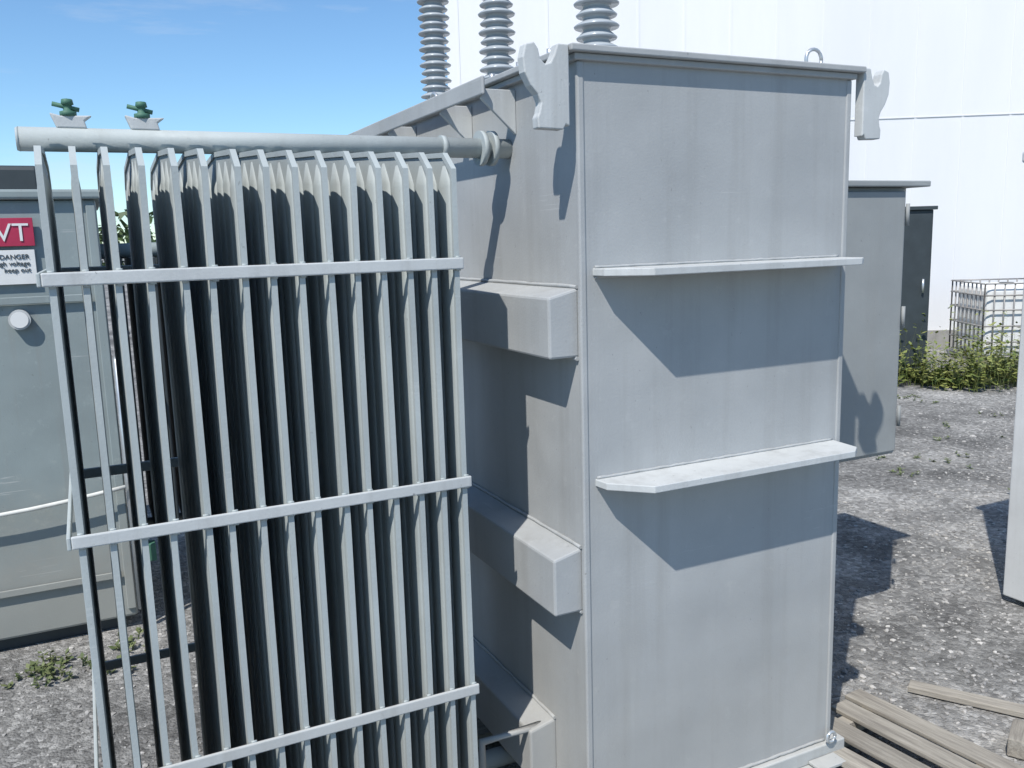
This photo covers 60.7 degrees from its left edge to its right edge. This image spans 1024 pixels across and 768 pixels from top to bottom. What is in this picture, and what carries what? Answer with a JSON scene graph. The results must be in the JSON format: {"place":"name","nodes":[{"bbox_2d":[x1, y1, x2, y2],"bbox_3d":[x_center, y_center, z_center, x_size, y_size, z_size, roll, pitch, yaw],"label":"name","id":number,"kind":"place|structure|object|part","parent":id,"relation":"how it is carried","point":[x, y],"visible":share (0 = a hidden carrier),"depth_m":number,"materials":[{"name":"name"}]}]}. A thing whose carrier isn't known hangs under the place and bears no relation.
{"place":"outdoors","nodes":[
{"label":"outdoors","id":0,"kind":"place"},
{"bbox_2d":[0,0,447,243],"label":"sky","id":1,"kind":"structure","parent":0,"point":[333,67],"materials":[{"name":"blue"}]},
{"bbox_2d":[0,259,1023,767],"bbox_3d":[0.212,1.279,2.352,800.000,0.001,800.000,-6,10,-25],"label":"gravel ground","id":2,"kind":"structure","parent":0,"point":[58,739],"depth_m":3.83,"materials":[{"name":"grey gravel"}]},
{"bbox_2d":[0,165,182,649],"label":"padmount transformer","id":3,"kind":"object","parent":2,"relation":"on","point":[41,593],"visible":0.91,"depth_m":3.63,"materials":[{"name":"paint"}]},
{"bbox_2d":[98,209,155,265],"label":"distant trees","id":4,"kind":"object","parent":2,"relation":"on","point":[121,234],"visible":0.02,"depth_m":61.32,"materials":[{"name":"green plant"}]},
{"bbox_2d":[0,386,1009,688],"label":"ground weeds","id":5,"kind":"object","parent":2,"relation":"on","point":[42,668],"visible":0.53,"depth_m":3.52,"materials":[{"name":"green plant"}]},
{"bbox_2d":[477,718,850,746],"bbox_3d":[0.229,1.093,3.317,1.134,0.043,1.650,-6,10,-25],"label":"timber blocking","id":6,"kind":"object","parent":2,"relation":"on","point":[483,731],"depth_m":2.89,"materials":[{"name":"brown wood"}]},
{"bbox_2d":[14,0,930,767],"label":"power transformer","id":7,"kind":"object","parent":6,"relation":"on","point":[532,408],"visible":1,"depth_m":2.21,"materials":[{"name":"paint"}]},
{"bbox_2d":[839,191,905,460],"bbox_3d":[1.126,-0.191,3.155,0.756,0.985,0.019,-6,10,-25],"label":"control cabinet door","id":8,"kind":"structure","parent":7,"relation":"in","point":[875,219],"depth_m":3.24,"materials":[{"name":"paint"}]},
{"bbox_2d":[898,206,937,377],"bbox_3d":[4.149,-1.020,9.815,0.910,1.880,0.582,-2,9,-1],"label":"electrical cabinet","id":9,"kind":"object","parent":2,"relation":"on","point":[917,248],"visible":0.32,"depth_m":9.54,"materials":[{"name":"metal"}]},
{"bbox_3d":[4.153,-1.014,9.566,0.790,1.650,0.014,-2,9,-1],"label":"door panel","id":10,"kind":"part","parent":9,"relation":"part of","materials":[{"name":"metal"}]},
{"bbox_2d":[828,689,1023,767],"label":"wooden pallet","id":11,"kind":"object","parent":2,"relation":"on","point":[873,713],"visible":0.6,"depth_m":2.74,"materials":[{"name":"brown wood"}]},
{"bbox_2d":[927,330,955,347],"bbox_3d":[15.134,-0.775,11.425,31.880,0.250,0.039,-1,9,4],"label":"base course","id":12,"kind":"object","parent":2,"relation":"on","point":[939,336],"depth_m":12.08,"materials":[{"name":"concrete"}]},
{"bbox_2d":[897,305,1020,392],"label":"weeds","id":13,"kind":"object","parent":2,"relation":"on","point":[998,367],"visible":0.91,"depth_m":9.14,"materials":[{"name":"green plant"}]},
{"bbox_2d":[908,680,1023,717],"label":"loose plank","id":14,"kind":"object","parent":2,"relation":"on","point":[971,699],"visible":1,"depth_m":3.06,"materials":[{"name":"beige wood"}]},
{"bbox_2d":[948,278,1023,365],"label":"ibc tote","id":15,"kind":"object","parent":2,"relation":"on","point":[996,300],"visible":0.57,"depth_m":10.37,"materials":[{"name":"white plastic"}]},
{"bbox_2d":[1003,152,1023,601],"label":"equipment enclosure","id":16,"kind":"object","parent":2,"relation":"on","point":[1013,587],"visible":1,"depth_m":3.78,"materials":[{"name":"paint"}]},
{"bbox_2d":[1007,719,1023,759],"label":"timber offcut","id":17,"kind":"object","parent":2,"relation":"on","point":[1015,745],"visible":1,"depth_m":2.74,"materials":[{"name":"brown wood"}]},
{"bbox_2d":[445,0,1023,329],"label":"walls","id":18,"kind":"structure","parent":0,"point":[941,72],"depth_m":11.67,"materials":[{"name":"white metal"}]},
{"bbox_2d":[455,0,1018,329],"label":"cladding ribs","id":19,"kind":"object","parent":18,"relation":"attached to","point":[870,67],"visible":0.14,"depth_m":11.66,"materials":[{"name":"white metal"}]},
{"bbox_2d":[850,112,1023,119],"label":"panel joint","id":20,"kind":"object","parent":18,"relation":"attached to","point":[948,115],"depth_m":11.63,"materials":[{"name":"grey metal"}]}
]}

